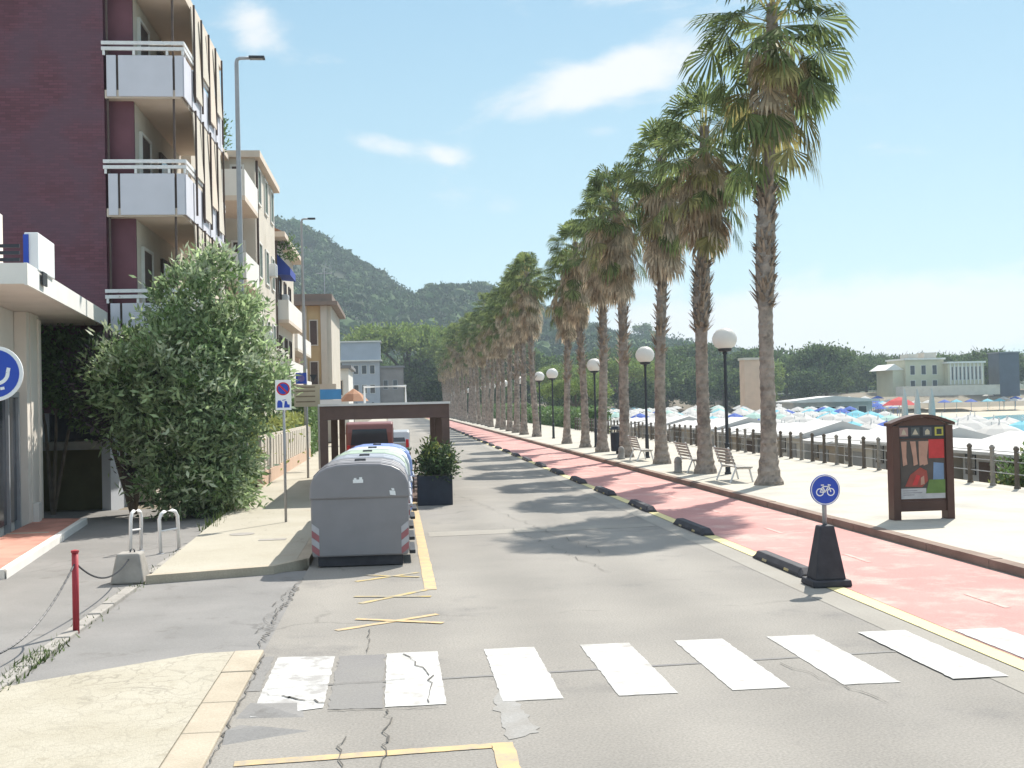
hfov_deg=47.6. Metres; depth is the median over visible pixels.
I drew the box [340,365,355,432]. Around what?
white villa
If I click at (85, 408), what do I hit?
purple leaved tree
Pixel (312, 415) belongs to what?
hedge
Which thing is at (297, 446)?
picket fence
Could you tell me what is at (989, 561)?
promenade kerb
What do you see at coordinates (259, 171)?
window
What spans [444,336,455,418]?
palm tree
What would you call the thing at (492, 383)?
palm tree
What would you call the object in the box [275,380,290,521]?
no parking sign
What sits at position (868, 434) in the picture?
beach cabin
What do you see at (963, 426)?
beach parasol
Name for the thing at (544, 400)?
pine tree
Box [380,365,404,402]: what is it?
stone house
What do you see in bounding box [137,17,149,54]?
balcony door
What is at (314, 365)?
window
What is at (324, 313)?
ochre house
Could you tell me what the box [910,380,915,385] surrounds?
window
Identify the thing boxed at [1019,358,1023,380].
pine tree
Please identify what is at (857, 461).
door
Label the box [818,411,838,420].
beach parasol
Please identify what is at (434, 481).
planter box
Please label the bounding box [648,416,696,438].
beach cabin
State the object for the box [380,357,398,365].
pine tree
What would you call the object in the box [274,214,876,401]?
hill woods
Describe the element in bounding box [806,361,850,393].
pine tree
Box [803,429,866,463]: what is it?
beach cabin
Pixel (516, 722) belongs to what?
road scuff
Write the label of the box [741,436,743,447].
window
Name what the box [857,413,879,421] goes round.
beach parasol
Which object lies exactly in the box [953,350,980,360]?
pine tree
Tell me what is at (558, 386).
pine tree
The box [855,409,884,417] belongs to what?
beach parasol
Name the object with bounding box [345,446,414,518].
waste container
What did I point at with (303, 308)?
street lamp
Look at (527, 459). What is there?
lane divider
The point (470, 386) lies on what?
palm tree
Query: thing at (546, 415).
hedge
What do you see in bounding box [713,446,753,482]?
bench
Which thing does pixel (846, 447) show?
window
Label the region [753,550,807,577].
lane divider
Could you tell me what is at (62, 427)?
basement window
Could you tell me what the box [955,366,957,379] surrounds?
window
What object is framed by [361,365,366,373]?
window
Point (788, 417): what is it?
beach parasol
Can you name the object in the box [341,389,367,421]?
orange parasol
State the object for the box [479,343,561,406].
pine tree
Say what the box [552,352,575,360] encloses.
pine tree
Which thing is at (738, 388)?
pine tree
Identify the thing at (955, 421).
beach parasol
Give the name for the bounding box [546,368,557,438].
globe lamp
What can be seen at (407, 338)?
pine tree
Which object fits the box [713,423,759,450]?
beach cabin
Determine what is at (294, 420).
hedge
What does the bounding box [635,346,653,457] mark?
globe lamp
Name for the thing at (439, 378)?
palm tree
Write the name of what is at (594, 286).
palm tree
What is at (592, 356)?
pine tree
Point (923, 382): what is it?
window
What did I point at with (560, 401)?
pine tree
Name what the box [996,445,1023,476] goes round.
beach cabin
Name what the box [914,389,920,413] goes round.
closed parasol
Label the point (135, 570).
concrete block
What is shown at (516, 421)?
palm tree
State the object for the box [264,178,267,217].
window
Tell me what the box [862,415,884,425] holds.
beach parasol
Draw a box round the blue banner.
[317,389,340,468]
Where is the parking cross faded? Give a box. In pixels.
[356,572,425,603]
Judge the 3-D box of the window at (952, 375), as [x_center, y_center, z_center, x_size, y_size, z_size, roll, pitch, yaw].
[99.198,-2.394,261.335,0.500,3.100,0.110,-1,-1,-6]
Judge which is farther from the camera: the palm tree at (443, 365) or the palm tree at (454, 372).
the palm tree at (443, 365)
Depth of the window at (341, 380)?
110.91 m
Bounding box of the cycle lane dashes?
[491,437,1009,607]
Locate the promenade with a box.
[449,415,1023,563]
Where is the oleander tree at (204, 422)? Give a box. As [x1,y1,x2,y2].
[70,236,305,520]
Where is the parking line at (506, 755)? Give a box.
[234,501,520,767]
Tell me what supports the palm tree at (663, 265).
on the promenade
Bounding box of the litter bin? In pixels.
[610,425,619,453]
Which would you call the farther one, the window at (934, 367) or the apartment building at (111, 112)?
the window at (934, 367)
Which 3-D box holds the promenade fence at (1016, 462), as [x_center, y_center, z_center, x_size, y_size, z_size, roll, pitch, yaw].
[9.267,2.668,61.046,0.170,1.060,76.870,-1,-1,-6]
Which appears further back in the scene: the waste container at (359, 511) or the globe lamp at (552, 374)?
the globe lamp at (552, 374)
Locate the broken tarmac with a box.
[222,703,306,744]
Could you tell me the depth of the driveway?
15.14 m
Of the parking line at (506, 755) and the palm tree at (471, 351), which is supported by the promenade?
the palm tree at (471, 351)
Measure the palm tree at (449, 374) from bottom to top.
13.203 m
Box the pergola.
[318,385,449,500]
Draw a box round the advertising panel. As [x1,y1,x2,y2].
[884,414,954,520]
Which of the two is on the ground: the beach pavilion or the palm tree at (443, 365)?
the beach pavilion
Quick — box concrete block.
[110,549,149,584]
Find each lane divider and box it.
[511,452,520,456]
[522,457,531,461]
[535,462,546,467]
[550,468,564,474]
[570,476,587,483]
[593,486,616,495]
[628,499,656,511]
[673,518,713,535]
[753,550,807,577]
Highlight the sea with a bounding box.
[983,414,1023,420]
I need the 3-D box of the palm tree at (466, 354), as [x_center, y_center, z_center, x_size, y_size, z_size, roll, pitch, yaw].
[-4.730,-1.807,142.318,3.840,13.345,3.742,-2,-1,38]
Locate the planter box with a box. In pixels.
[407,434,463,505]
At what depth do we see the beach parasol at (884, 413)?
100.13 m
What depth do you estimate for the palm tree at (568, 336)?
66.58 m
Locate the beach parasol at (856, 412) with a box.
[847,408,863,415]
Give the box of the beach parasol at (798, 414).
[791,410,810,416]
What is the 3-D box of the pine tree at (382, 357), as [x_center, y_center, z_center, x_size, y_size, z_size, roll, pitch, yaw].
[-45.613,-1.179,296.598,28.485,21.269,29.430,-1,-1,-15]
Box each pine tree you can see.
[340,317,451,401]
[340,354,388,364]
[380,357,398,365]
[387,350,442,401]
[401,357,442,401]
[439,366,513,412]
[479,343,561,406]
[526,363,610,387]
[526,382,551,405]
[536,376,615,406]
[544,377,613,407]
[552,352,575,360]
[572,353,617,366]
[576,358,654,412]
[585,344,633,356]
[607,374,671,412]
[610,344,650,356]
[628,344,694,367]
[630,322,654,333]
[631,356,708,407]
[667,340,722,360]
[675,371,723,406]
[708,364,739,407]
[711,346,758,368]
[729,356,788,401]
[729,376,787,407]
[737,347,800,393]
[754,343,796,388]
[783,356,806,394]
[785,365,838,398]
[789,339,864,395]
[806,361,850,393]
[831,361,862,392]
[845,351,888,391]
[846,354,873,392]
[866,360,886,380]
[870,352,906,384]
[872,378,876,391]
[936,350,962,361]
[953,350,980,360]
[960,345,1005,380]
[975,356,988,384]
[1009,350,1023,383]
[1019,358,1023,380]
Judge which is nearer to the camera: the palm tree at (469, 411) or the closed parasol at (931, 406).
the closed parasol at (931, 406)
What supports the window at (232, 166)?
in the stepped apartment building at (260, 187)
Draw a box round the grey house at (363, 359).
[340,340,381,402]
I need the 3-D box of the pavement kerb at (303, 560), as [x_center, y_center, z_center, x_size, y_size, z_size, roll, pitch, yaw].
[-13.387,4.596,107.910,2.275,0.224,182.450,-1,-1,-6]
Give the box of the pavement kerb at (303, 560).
[146,420,386,583]
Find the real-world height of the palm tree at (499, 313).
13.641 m
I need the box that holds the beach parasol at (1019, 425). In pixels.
[1009,417,1023,430]
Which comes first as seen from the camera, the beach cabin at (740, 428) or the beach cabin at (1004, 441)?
the beach cabin at (1004, 441)
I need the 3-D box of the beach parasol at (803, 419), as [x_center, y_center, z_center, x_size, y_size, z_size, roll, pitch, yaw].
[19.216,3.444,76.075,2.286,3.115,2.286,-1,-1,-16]
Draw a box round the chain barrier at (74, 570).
[0,550,128,653]
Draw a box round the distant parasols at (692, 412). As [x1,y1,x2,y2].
[607,394,1023,418]
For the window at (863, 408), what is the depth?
170.98 m
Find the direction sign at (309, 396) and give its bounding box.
[294,369,319,477]
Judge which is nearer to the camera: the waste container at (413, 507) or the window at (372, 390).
the waste container at (413, 507)
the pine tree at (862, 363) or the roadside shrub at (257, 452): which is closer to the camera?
the roadside shrub at (257, 452)
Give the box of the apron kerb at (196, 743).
[160,650,263,767]
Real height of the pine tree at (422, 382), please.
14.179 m
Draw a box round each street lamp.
[234,55,264,491]
[300,218,314,458]
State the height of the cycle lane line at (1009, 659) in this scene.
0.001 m
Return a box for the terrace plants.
[223,111,232,151]
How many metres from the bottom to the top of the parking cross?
0.001 m
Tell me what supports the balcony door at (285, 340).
in the cream house at (288, 312)
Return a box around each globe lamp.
[535,372,543,433]
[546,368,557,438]
[587,359,599,446]
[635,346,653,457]
[712,328,736,473]
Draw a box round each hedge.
[248,411,311,489]
[286,398,319,456]
[480,403,530,420]
[520,404,612,432]
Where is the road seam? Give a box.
[328,650,897,684]
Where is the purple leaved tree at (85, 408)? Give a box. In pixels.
[53,323,184,514]
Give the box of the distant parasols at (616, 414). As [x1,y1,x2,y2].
[609,405,808,417]
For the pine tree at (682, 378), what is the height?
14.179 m
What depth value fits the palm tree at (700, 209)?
37.17 m
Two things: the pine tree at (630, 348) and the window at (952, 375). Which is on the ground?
the pine tree at (630, 348)
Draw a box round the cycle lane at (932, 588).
[427,418,1023,659]
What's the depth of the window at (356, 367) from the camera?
244.03 m
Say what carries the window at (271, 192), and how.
in the stepped apartment building at (260, 187)
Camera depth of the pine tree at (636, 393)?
249.46 m
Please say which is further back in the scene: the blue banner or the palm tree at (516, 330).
the palm tree at (516, 330)
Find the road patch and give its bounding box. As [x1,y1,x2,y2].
[244,654,385,708]
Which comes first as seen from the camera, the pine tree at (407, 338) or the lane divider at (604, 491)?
the lane divider at (604, 491)
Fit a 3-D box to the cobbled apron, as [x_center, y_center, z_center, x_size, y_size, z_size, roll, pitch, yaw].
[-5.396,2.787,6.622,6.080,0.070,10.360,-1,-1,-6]
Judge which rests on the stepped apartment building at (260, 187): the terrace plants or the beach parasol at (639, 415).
the terrace plants
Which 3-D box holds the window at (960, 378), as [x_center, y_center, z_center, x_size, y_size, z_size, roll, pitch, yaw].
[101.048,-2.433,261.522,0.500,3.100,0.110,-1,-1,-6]
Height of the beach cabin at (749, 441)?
2.868 m
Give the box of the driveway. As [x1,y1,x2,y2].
[0,509,306,684]
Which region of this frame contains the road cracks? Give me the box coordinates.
[206,498,887,767]
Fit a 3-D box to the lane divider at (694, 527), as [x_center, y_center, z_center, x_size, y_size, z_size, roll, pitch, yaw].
[3.505,2.759,22.517,0.260,0.125,2.200,-1,-1,-6]
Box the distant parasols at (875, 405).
[653,396,1020,417]
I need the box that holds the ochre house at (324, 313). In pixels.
[294,268,345,441]
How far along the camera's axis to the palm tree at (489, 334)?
111.77 m
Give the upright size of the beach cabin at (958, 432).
2.986 m
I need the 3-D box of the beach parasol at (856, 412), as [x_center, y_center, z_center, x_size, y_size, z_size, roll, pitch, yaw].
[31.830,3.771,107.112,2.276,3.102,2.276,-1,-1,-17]
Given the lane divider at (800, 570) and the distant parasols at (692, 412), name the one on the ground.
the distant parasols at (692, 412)
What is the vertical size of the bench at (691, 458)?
1.017 m
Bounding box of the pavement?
[152,419,386,573]
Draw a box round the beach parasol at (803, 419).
[789,413,815,422]
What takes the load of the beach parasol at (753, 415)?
on the ground
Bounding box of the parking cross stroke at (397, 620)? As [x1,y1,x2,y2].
[356,618,442,622]
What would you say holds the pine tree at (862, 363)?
on the ground
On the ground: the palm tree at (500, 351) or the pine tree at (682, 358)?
the pine tree at (682, 358)
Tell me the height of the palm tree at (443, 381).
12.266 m
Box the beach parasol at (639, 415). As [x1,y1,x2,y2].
[630,411,648,417]
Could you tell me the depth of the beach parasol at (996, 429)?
45.69 m
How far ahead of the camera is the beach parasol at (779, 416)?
102.70 m
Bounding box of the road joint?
[428,523,653,536]
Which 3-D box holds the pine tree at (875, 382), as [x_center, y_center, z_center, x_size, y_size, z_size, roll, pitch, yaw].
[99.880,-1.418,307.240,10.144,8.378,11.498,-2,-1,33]
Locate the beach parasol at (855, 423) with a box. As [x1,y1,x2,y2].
[848,418,862,425]
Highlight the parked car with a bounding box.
[394,429,409,452]
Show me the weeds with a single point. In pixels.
(207, 524)
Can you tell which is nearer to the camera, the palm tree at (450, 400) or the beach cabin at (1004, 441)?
the beach cabin at (1004, 441)
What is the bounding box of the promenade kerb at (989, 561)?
[449,419,1023,577]
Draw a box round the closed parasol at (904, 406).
[902,389,907,415]
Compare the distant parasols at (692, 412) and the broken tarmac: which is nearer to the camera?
the broken tarmac
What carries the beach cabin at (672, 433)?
on the ground
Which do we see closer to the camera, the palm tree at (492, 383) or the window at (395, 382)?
the palm tree at (492, 383)
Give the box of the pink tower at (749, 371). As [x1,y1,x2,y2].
[738,357,760,419]
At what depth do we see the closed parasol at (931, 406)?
114.51 m
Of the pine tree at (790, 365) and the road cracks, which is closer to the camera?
the road cracks
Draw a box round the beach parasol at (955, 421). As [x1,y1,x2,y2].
[939,412,956,422]
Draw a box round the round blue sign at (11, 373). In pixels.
[0,347,23,400]
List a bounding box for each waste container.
[309,458,415,566]
[329,453,414,539]
[334,449,413,528]
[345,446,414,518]
[351,443,416,510]
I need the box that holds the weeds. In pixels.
[0,504,239,691]
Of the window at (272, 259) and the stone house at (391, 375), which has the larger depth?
the stone house at (391, 375)
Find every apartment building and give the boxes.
[0,0,226,510]
[181,148,279,415]
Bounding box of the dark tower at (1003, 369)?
[987,351,1019,396]
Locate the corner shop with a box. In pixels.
[0,214,107,578]
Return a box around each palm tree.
[432,350,443,400]
[434,353,444,400]
[436,349,447,400]
[436,363,445,400]
[437,341,449,410]
[439,340,451,417]
[441,348,453,418]
[442,322,460,419]
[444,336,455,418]
[444,338,460,418]
[446,324,464,420]
[447,349,460,419]
[454,339,468,420]
[456,311,470,421]
[456,312,472,422]
[457,317,478,423]
[460,313,480,423]
[467,314,485,424]
[468,290,491,425]
[476,299,495,426]
[478,296,500,427]
[483,298,507,429]
[489,274,513,430]
[493,267,542,432]
[498,261,546,434]
[503,251,548,436]
[538,246,580,443]
[545,218,593,447]
[562,181,635,451]
[571,160,650,457]
[614,116,697,463]
[644,77,756,473]
[677,0,859,485]
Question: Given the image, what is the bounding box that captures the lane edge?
[423,418,1023,692]
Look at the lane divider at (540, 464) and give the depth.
45.57 m
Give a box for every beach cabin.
[618,418,650,435]
[632,418,654,437]
[636,417,670,438]
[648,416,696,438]
[667,420,690,441]
[671,419,710,443]
[682,418,724,444]
[694,417,759,447]
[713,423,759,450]
[731,423,788,452]
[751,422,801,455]
[777,420,869,459]
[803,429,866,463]
[831,426,885,467]
[860,427,990,469]
[953,431,1023,484]
[953,438,979,479]
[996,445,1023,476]
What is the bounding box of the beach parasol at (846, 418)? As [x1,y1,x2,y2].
[833,412,863,422]
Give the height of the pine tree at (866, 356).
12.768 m
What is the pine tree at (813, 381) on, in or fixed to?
on the ground
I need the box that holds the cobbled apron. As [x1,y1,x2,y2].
[0,651,233,767]
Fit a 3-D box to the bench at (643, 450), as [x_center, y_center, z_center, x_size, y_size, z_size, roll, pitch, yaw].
[5.135,2.551,46.308,0.746,1.017,1.700,-1,-1,-6]
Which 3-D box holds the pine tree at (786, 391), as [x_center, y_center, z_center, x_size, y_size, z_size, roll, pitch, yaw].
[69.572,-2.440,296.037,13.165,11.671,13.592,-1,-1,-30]
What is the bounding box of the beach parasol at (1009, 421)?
[1002,416,1015,423]
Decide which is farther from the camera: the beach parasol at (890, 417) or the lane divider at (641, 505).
the beach parasol at (890, 417)
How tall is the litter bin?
1.300 m
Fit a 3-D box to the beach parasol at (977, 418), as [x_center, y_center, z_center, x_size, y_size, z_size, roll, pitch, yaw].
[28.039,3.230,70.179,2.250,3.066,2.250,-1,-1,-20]
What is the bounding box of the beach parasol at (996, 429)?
[976,418,1023,435]
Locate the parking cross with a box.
[335,613,439,630]
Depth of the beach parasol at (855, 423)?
68.89 m
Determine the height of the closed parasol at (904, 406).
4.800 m
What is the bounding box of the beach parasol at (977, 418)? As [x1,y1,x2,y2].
[961,412,987,421]
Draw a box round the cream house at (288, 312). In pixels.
[274,228,306,413]
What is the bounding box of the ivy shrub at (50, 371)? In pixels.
[41,323,99,514]
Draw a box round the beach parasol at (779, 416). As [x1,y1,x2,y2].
[776,411,785,418]
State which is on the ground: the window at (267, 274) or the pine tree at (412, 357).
the pine tree at (412, 357)
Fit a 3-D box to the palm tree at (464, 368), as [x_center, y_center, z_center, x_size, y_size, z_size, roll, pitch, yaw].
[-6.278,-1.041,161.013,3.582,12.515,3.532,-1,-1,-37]
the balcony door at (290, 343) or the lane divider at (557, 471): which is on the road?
the lane divider at (557, 471)
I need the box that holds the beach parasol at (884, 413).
[878,409,896,415]
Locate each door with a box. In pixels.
[43,449,101,510]
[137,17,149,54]
[139,131,152,173]
[141,246,154,302]
[158,152,171,172]
[160,259,173,300]
[278,275,281,299]
[279,335,282,356]
[283,282,286,293]
[284,338,287,358]
[288,287,290,301]
[289,341,292,360]
[747,441,751,451]
[787,443,796,457]
[819,449,828,461]
[853,451,861,465]
[979,462,996,482]
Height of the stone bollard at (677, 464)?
0.530 m
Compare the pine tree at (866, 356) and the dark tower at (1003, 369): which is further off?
the pine tree at (866, 356)
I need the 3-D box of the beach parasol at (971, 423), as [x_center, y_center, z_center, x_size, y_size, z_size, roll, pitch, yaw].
[23.704,3.133,60.179,2.239,3.051,2.239,-1,-1,-39]
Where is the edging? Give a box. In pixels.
[0,541,190,689]
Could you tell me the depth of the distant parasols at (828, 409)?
198.63 m
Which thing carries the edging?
on the driveway
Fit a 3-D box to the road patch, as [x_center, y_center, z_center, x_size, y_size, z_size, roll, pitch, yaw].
[-1.812,2.754,10.794,1.283,0.001,2.260,-1,-1,-6]
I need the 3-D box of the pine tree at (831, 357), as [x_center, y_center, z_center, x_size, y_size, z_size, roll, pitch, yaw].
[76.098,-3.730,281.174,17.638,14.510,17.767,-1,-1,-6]
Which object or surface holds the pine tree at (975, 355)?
on the ground
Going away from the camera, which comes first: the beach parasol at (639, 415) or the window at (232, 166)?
the window at (232, 166)
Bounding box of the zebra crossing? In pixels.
[384,634,899,706]
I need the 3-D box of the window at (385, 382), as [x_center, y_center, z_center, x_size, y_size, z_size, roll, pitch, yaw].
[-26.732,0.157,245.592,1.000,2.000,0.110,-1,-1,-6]
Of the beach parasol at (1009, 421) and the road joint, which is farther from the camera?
the beach parasol at (1009, 421)
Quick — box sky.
[191,0,1023,357]
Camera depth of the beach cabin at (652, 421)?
78.21 m
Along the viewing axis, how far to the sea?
214.97 m
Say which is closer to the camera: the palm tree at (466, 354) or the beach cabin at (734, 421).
the beach cabin at (734, 421)
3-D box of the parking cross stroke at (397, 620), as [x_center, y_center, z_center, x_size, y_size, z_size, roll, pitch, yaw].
[-1.331,2.784,13.647,1.127,0.001,0.099,-2,-1,19]
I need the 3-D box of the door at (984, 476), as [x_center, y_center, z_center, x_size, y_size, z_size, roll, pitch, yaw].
[13.805,3.327,33.596,0.028,2.100,1.000,-1,-1,-6]
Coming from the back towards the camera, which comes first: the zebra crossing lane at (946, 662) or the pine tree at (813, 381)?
the pine tree at (813, 381)
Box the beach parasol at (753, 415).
[744,410,759,418]
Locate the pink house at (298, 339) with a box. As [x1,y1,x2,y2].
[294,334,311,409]
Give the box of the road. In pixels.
[204,418,1023,767]
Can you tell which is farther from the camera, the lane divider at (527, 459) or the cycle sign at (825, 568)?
the lane divider at (527, 459)
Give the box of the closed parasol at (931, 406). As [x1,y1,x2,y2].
[929,388,935,415]
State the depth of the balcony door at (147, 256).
31.72 m
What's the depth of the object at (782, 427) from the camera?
53.52 m
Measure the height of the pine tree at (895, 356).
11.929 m
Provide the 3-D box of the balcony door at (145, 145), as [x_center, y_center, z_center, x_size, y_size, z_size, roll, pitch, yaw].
[-10.076,-5.688,31.912,0.110,2.230,1.300,-1,-1,-6]
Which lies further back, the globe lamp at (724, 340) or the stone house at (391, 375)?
the stone house at (391, 375)
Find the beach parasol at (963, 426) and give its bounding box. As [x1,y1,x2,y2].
[953,420,976,430]
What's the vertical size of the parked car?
1.500 m
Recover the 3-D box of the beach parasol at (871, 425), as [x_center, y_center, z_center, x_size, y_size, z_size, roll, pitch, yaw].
[16.169,3.102,52.095,2.268,3.091,2.268,-2,-1,40]
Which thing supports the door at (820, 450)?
in the beach cabin at (841, 434)
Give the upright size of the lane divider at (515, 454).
0.125 m
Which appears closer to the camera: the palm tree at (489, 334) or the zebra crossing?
the zebra crossing
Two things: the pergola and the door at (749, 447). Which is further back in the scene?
the door at (749, 447)
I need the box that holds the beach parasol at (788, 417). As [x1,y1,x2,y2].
[780,412,798,420]
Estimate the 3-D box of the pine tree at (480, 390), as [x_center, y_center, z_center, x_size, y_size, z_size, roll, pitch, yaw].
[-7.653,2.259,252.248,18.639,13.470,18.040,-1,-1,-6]
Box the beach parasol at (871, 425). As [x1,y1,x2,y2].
[861,419,879,428]
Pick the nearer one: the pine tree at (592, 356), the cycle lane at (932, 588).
the cycle lane at (932, 588)
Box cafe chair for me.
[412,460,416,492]
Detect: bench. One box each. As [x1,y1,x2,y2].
[628,435,652,460]
[674,441,696,472]
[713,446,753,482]
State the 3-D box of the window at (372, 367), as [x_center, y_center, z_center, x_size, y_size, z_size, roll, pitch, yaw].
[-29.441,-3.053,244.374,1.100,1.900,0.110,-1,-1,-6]
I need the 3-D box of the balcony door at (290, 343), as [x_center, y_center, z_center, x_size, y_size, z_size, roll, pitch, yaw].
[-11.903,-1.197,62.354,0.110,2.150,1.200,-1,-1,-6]
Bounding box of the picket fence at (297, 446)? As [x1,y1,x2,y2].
[257,425,310,486]
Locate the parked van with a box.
[346,421,393,450]
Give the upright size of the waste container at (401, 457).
1.660 m
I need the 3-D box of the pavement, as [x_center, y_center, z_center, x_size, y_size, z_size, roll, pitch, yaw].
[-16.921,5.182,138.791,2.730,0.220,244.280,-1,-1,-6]
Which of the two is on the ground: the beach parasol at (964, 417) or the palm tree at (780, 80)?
the beach parasol at (964, 417)
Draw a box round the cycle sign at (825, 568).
[801,474,851,587]
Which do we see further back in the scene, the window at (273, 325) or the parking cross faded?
the window at (273, 325)
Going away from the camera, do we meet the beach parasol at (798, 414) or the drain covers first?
the drain covers
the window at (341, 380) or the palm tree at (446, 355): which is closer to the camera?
the window at (341, 380)
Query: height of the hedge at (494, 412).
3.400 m
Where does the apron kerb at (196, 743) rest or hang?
on the ground
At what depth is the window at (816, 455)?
47.29 m
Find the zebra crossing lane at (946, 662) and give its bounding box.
[859,628,1023,678]
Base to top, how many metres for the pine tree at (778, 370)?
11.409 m
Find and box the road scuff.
[493,692,539,738]
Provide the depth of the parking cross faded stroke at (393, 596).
15.43 m
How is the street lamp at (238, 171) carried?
on the pavement
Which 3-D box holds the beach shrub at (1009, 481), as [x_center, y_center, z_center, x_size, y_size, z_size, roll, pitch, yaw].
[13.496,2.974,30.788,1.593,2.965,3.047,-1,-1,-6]
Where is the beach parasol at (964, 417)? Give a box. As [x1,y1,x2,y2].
[956,411,972,420]
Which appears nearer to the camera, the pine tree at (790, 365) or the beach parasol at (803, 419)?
the beach parasol at (803, 419)
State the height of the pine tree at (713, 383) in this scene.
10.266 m
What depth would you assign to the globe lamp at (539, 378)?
84.00 m
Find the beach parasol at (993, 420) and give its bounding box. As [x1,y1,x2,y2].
[981,415,1009,425]
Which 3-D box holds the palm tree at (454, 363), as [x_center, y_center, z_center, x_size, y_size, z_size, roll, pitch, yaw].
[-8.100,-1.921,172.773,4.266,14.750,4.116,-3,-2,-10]
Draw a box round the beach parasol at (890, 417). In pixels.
[880,412,897,420]
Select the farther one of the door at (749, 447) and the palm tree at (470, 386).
the palm tree at (470, 386)
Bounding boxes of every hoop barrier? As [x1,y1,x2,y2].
[129,509,144,550]
[157,509,180,553]
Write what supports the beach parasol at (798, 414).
on the ground
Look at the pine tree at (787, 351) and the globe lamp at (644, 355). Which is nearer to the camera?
the globe lamp at (644, 355)
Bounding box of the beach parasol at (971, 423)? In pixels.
[955,415,987,428]
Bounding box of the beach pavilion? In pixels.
[776,396,879,417]
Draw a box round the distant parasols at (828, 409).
[611,398,1004,414]
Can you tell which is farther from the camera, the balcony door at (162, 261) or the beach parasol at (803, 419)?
the beach parasol at (803, 419)
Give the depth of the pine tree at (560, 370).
223.28 m
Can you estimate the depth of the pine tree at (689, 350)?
313.45 m
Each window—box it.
[50,414,100,440]
[230,164,243,194]
[231,240,245,251]
[258,167,261,207]
[259,241,262,279]
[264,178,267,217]
[265,249,269,286]
[270,189,273,225]
[271,256,274,291]
[272,324,276,356]
[309,320,317,345]
[310,361,318,383]
[341,380,342,395]
[353,365,358,373]
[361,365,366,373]
[370,365,374,373]
[370,384,374,393]
[383,380,387,389]
[393,380,397,388]
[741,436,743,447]
[782,438,785,451]
[814,443,818,457]
[845,446,847,460]
[858,405,866,412]
[875,445,883,462]
[910,365,914,374]
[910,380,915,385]
[921,365,925,374]
[921,380,926,385]
[932,365,936,374]
[932,380,937,385]
[951,366,953,379]
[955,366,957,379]
[959,366,961,379]
[965,454,975,474]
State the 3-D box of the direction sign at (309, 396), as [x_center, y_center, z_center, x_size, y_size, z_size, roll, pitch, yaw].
[-7.033,1.357,39.921,0.880,3.750,0.115,-1,-1,-6]
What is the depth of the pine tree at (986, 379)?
289.58 m
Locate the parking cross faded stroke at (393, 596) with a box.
[354,574,430,596]
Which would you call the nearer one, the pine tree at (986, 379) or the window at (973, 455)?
the window at (973, 455)
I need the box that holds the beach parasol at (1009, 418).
[1001,417,1018,421]
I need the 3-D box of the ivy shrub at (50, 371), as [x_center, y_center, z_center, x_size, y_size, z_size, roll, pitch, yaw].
[-11.345,0.773,29.528,2.914,5.035,2.036,-1,-1,-6]
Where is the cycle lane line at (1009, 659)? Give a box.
[426,418,1023,670]
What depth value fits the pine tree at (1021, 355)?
323.58 m
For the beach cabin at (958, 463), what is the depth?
35.47 m
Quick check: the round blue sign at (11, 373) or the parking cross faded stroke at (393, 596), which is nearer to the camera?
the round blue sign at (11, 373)
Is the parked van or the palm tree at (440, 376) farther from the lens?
the palm tree at (440, 376)
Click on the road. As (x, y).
(652, 592)
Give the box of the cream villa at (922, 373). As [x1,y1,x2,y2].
[869,352,999,396]
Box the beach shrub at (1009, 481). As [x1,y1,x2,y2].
[988,441,1023,487]
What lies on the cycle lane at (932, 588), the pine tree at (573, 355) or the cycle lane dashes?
the cycle lane dashes
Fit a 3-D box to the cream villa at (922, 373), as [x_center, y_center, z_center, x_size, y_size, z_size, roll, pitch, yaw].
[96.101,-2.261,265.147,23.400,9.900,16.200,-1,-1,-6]
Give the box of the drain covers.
[229,532,286,540]
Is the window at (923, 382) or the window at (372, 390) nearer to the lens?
the window at (372, 390)
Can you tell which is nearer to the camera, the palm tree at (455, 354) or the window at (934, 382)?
the palm tree at (455, 354)
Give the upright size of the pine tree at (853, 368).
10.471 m
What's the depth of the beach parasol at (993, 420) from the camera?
63.19 m
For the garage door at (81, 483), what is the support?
in the apartment building at (111, 112)
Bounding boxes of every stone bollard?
[618,446,624,458]
[673,457,682,472]
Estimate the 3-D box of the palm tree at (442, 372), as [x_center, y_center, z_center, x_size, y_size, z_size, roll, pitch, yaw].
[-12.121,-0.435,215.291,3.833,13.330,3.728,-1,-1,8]
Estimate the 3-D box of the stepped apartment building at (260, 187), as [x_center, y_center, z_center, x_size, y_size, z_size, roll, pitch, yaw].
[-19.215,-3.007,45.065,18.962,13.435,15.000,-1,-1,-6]
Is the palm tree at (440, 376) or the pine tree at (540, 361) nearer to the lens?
the palm tree at (440, 376)
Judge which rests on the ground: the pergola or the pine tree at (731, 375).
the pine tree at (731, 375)
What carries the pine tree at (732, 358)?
on the ground
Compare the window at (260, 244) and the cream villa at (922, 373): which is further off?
the cream villa at (922, 373)
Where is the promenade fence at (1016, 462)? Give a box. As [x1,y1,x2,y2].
[574,417,1023,488]
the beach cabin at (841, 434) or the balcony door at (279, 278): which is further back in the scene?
the balcony door at (279, 278)
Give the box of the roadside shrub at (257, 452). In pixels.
[215,426,266,507]
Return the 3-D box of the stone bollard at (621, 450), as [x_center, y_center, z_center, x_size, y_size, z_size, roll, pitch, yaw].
[4.492,2.822,47.645,0.320,0.530,0.312,-1,-1,-6]
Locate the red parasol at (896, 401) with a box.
[882,397,913,414]
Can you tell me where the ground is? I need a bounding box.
[44,242,1023,570]
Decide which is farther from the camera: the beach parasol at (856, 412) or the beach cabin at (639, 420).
the beach parasol at (856, 412)

